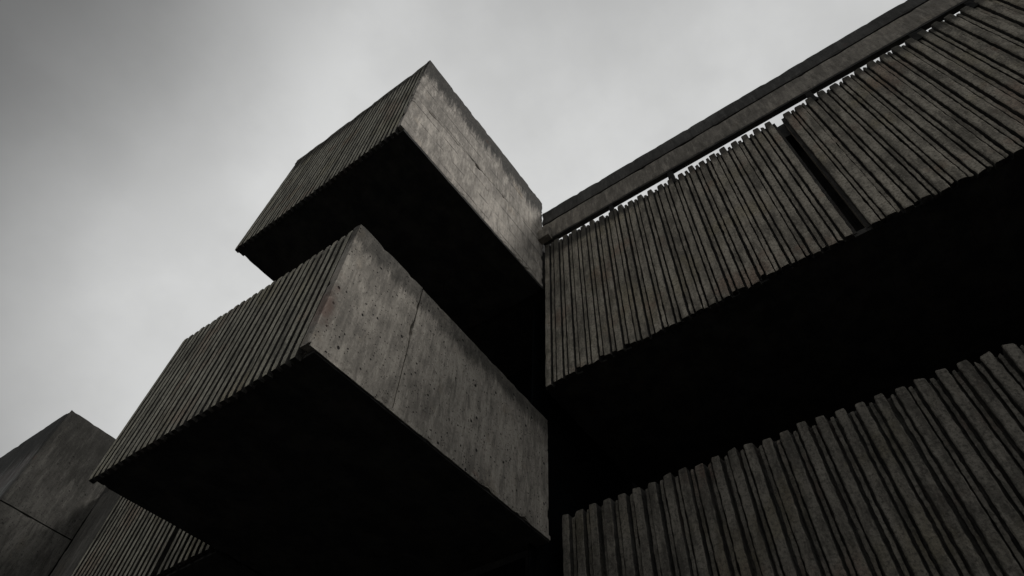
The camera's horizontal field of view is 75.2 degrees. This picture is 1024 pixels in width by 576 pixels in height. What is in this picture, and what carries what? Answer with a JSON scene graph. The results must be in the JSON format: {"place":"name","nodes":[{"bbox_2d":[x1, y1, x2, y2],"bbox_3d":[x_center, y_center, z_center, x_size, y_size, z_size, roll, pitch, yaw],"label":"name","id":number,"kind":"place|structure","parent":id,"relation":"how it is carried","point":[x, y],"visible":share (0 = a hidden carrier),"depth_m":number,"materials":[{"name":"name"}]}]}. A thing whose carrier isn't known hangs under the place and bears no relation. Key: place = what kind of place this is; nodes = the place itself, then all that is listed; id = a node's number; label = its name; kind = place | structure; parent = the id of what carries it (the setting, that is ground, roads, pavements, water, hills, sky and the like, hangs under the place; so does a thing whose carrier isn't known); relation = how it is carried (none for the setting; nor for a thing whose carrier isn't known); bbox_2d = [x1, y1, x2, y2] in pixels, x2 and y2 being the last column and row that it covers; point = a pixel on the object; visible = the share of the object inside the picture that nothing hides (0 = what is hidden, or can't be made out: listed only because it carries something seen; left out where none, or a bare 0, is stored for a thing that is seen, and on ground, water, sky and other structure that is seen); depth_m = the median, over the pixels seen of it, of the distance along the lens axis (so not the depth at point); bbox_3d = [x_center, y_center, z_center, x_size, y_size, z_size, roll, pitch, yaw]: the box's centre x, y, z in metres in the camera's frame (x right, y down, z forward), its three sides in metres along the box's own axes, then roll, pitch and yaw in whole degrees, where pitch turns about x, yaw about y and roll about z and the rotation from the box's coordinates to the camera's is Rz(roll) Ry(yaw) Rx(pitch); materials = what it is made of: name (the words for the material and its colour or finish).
{"place":"outdoors","nodes":[
{"label":"outdoors","id":0,"kind":"place"},
{"bbox_2d":[0,0,959,457],"label":"sky","id":1,"kind":"structure","parent":0,"point":[141,141],"materials":[{"name":"grey"}]},
{"label":"ground","id":2,"kind":"structure","parent":0,"visible":0},
{"bbox_2d":[0,0,1023,575],"bbox_3d":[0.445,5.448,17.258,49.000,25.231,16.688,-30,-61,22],"label":"concrete building","id":3,"kind":"structure","parent":2,"relation":"on","point":[792,344],"depth_m":15.27,"materials":[{"name":"grey concrete"}]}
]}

